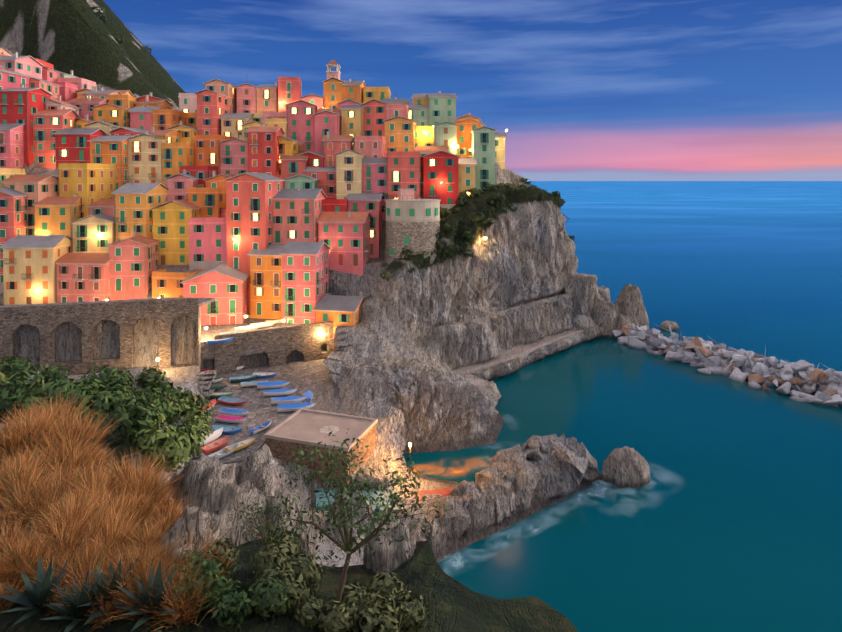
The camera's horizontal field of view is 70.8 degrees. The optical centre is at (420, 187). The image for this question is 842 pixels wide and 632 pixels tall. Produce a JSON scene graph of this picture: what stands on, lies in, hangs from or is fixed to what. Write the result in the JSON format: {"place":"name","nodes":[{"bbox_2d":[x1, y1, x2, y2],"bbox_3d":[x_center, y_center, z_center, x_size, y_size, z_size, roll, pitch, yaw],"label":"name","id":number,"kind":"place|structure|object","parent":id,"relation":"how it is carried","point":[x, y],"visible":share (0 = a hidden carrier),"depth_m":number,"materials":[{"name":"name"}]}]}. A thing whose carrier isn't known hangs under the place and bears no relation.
{"place":"outdoors","nodes":[
{"label":"outdoors","id":0,"kind":"place"},
{"bbox_2d":[0,0,608,631],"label":"cliff","id":1,"kind":"structure","parent":0,"point":[510,284],"depth_m":96.48,"materials":[{"name":"grey stone"}]},
{"bbox_2d":[0,298,200,375],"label":"viaduct wall","id":2,"kind":"structure","parent":1,"relation":"on","point":[86,318],"depth_m":92.57,"materials":[{"name":"grey stone"}]},
{"bbox_2d":[0,297,215,306],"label":"viaduct road","id":3,"kind":"structure","parent":1,"relation":"on","point":[203,301],"depth_m":98.41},
{"bbox_2d":[168,459,183,488],"bbox_3d":[-24.872,30.179,59.824,5.381,7.522,4.664,0,1,1],"label":"rock","id":4,"kind":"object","parent":1,"relation":"on","point":[178,471],"visible":0.02,"depth_m":58.59,"materials":[{"name":"grey stone"}]},
{"bbox_2d":[158,505,225,572],"bbox_3d":[-4.277,6.873,10.859,1.238,1.900,1.470,0,1,1],"label":"rock","id":5,"kind":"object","parent":1,"relation":"on","point":[196,520],"visible":0.19,"depth_m":10.85,"materials":[{"name":"grey stone"}]},
{"bbox_2d":[168,451,234,506],"bbox_3d":[-19.870,29.026,54.776,7.306,9.094,6.240,0,1,1],"label":"rock","id":6,"kind":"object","parent":1,"relation":"on","point":[205,474],"visible":0.33,"depth_m":53.31,"materials":[{"name":"grey stone"}]},
{"bbox_2d":[0,354,448,631],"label":"vegetation","id":7,"kind":"object","parent":1,"relation":"on","point":[86,560],"visible":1,"depth_m":10.81,"materials":[{"name":"green plant"}]},
{"bbox_2d":[198,480,266,545],"bbox_3d":[-4.263,8.075,13.318,2.167,2.788,2.005,0,1,1],"label":"rock","id":8,"kind":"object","parent":1,"relation":"on","point":[219,505],"visible":0.19,"depth_m":13.09,"materials":[{"name":"grey stone"}]},
{"bbox_2d":[0,48,506,350],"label":"buildings","id":9,"kind":"structure","parent":1,"relation":"on","point":[291,190],"depth_m":132.74,"materials":[{"name":"paint"}]},
{"bbox_2d":[236,444,289,499],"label":"rock","id":10,"kind":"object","parent":1,"relation":"on","point":[261,466],"visible":0.38,"depth_m":65.10,"materials":[{"name":"grey stone"}]},
{"bbox_2d":[191,359,335,463],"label":"harbour yard paving","id":11,"kind":"structure","parent":1,"relation":"on","point":[260,407],"depth_m":91.19,"materials":[{"name":"grey stone"}]},
{"bbox_2d":[198,315,314,459],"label":"boats","id":12,"kind":"object","parent":11,"relation":"on","point":[284,404],"visible":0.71,"depth_m":87.42,"materials":[{"name":"paint"}]},
{"bbox_2d":[201,317,325,359],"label":"piazza deck","id":13,"kind":"structure","parent":1,"relation":"on","point":[207,351],"depth_m":108.46,"materials":[{"name":"grey stone"}]},
{"bbox_2d":[34,102,506,445],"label":"street lamps","id":14,"kind":"object","parent":1,"relation":"on","point":[206,327],"visible":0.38,"depth_m":109.64,"materials":[{"name":"glass"}]},
{"bbox_2d":[210,321,333,374],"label":"arched stone wall","id":15,"kind":"structure","parent":1,"relation":"on","point":[277,345],"depth_m":106.06,"materials":[{"name":"grey stone"}]},
{"bbox_2d":[0,0,574,415],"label":"hillside shrubs","id":16,"kind":"object","parent":1,"relation":"on","point":[460,199],"visible":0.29,"depth_m":133.88,"materials":[{"name":"green plant"}]},
{"bbox_2d":[266,488,316,558],"bbox_3d":[-3.183,7.983,13.726,1.605,1.994,1.366,0,1,1],"label":"rock","id":17,"kind":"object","parent":1,"relation":"on","point":[307,546],"visible":0.29,"depth_m":13.52,"materials":[{"name":"grey stone"}]},
{"bbox_2d":[266,424,375,489],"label":"harbour platform","id":18,"kind":"structure","parent":1,"relation":"on","point":[280,449],"depth_m":72.00,"materials":[{"name":"stone"}]},
{"bbox_2d":[264,408,377,450],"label":"harbour platform top","id":19,"kind":"structure","parent":18,"relation":"attached to","point":[309,426],"depth_m":75.59,"materials":[{"name":"beige concrete"}]},
{"bbox_2d":[243,452,422,600],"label":"tree branches","id":20,"kind":"object","parent":1,"relation":"on","point":[346,566],"visible":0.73,"depth_m":9.85,"materials":[{"name":"brown plant"}]},
{"bbox_2d":[326,59,340,79],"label":"church bell tower","id":21,"kind":"structure","parent":1,"relation":"on","point":[330,65],"depth_m":170.20,"materials":[{"name":"paint"}]},
{"bbox_2d":[326,491,373,551],"bbox_3d":[-7.358,36.037,61.624,5.779,8.725,6.485,0,1,1],"label":"rock","id":22,"kind":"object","parent":1,"relation":"on","point":[354,519],"visible":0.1,"depth_m":60.24,"materials":[{"name":"grey stone"}]},
{"bbox_2d":[316,486,454,513],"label":"slipway","id":23,"kind":"structure","parent":1,"relation":"on","point":[444,491],"depth_m":69.28,"materials":[{"name":"paint"}]},
{"bbox_2d":[363,512,416,575],"bbox_3d":[-0.688,8.250,13.071,1.190,1.898,1.538,0,1,1],"label":"rock","id":24,"kind":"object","parent":1,"relation":"on","point":[382,559],"visible":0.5,"depth_m":12.63,"materials":[{"name":"grey stone"}]},
{"bbox_2d":[385,219,439,263],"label":"stone bastion","id":25,"kind":"object","parent":1,"relation":"on","point":[421,236],"depth_m":122.63,"materials":[{"name":"stone"}]},
{"bbox_2d":[385,188,440,257],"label":"bastion tower top","id":26,"kind":"structure","parent":25,"relation":"on","point":[405,206],"depth_m":122.77,"materials":[{"name":"paint"}]},
{"bbox_2d":[315,322,593,507],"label":"path railings","id":27,"kind":"object","parent":1,"relation":"on","point":[464,377],"visible":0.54,"depth_m":96.92,"materials":[{"name":"grey metal"}]},
{"bbox_2d":[452,324,598,386],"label":"cliff walkway","id":28,"kind":"structure","parent":1,"relation":"on","point":[473,367],"depth_m":125.88,"materials":[{"name":"concrete"}]},
{"bbox_2d":[592,298,619,337],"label":"rock","id":29,"kind":"object","parent":1,"relation":"on","point":[605,313],"visible":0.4,"depth_m":150.29,"materials":[{"name":"grey stone"}]},
{"bbox_2d":[614,312,631,337],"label":"rock","id":30,"kind":"object","parent":1,"relation":"on","point":[623,319],"visible":0.27,"depth_m":148.77,"materials":[{"name":"grey stone"}]},
{"bbox_2d":[601,446,650,487],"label":"rock","id":31,"kind":"object","parent":1,"relation":"on","point":[625,466],"visible":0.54,"depth_m":77.46,"materials":[{"name":"grey stone"}]},
{"bbox_2d":[370,369,484,384],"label":"rock","id":32,"kind":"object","parent":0,"point":[476,381],"depth_m":106.15,"materials":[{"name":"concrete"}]},
{"bbox_2d":[103,0,841,180],"label":"sky","id":33,"kind":"structure","parent":0,"point":[580,90],"materials":[{"name":"blue"}]},
{"bbox_2d":[441,417,684,575],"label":"foam","id":34,"kind":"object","parent":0,"point":[509,532],"depth_m":71.26,"materials":[{"name":"liquid"}]},
{"bbox_2d":[402,181,841,631],"bbox_3d":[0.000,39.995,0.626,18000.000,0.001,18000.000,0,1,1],"label":"sea","id":35,"kind":"structure","parent":0,"point":[740,530],"depth_m":93.60,"materials":[{"name":"teal liquid"}]},
{"bbox_2d":[412,457,477,478],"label":"cove glow on water","id":36,"kind":"object","parent":35,"relation":"on","point":[449,467],"visible":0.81,"depth_m":81.28,"materials":[{"name":"orange liquid"}]},
{"bbox_2d":[597,285,610,299],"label":"rock","id":37,"kind":"object","parent":35,"relation":"in","point":[604,292],"visible":0.23,"depth_m":193.00,"materials":[{"name":"grey stone"}]},
{"bbox_2d":[615,283,649,330],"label":"rock","id":38,"kind":"object","parent":35,"relation":"in","point":[629,300],"visible":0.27,"depth_m":152.59,"materials":[{"name":"grey stone"}]},
{"bbox_2d":[660,321,678,329],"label":"rock","id":39,"kind":"object","parent":35,"relation":"in","point":[673,325],"visible":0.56,"depth_m":156.84,"materials":[{"name":"grey stone"}]},
{"bbox_2d":[612,321,841,406],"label":"breakwater","id":40,"kind":"object","parent":35,"relation":"in","point":[801,380],"visible":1,"depth_m":120.08,"materials":[{"name":"grey stone"}]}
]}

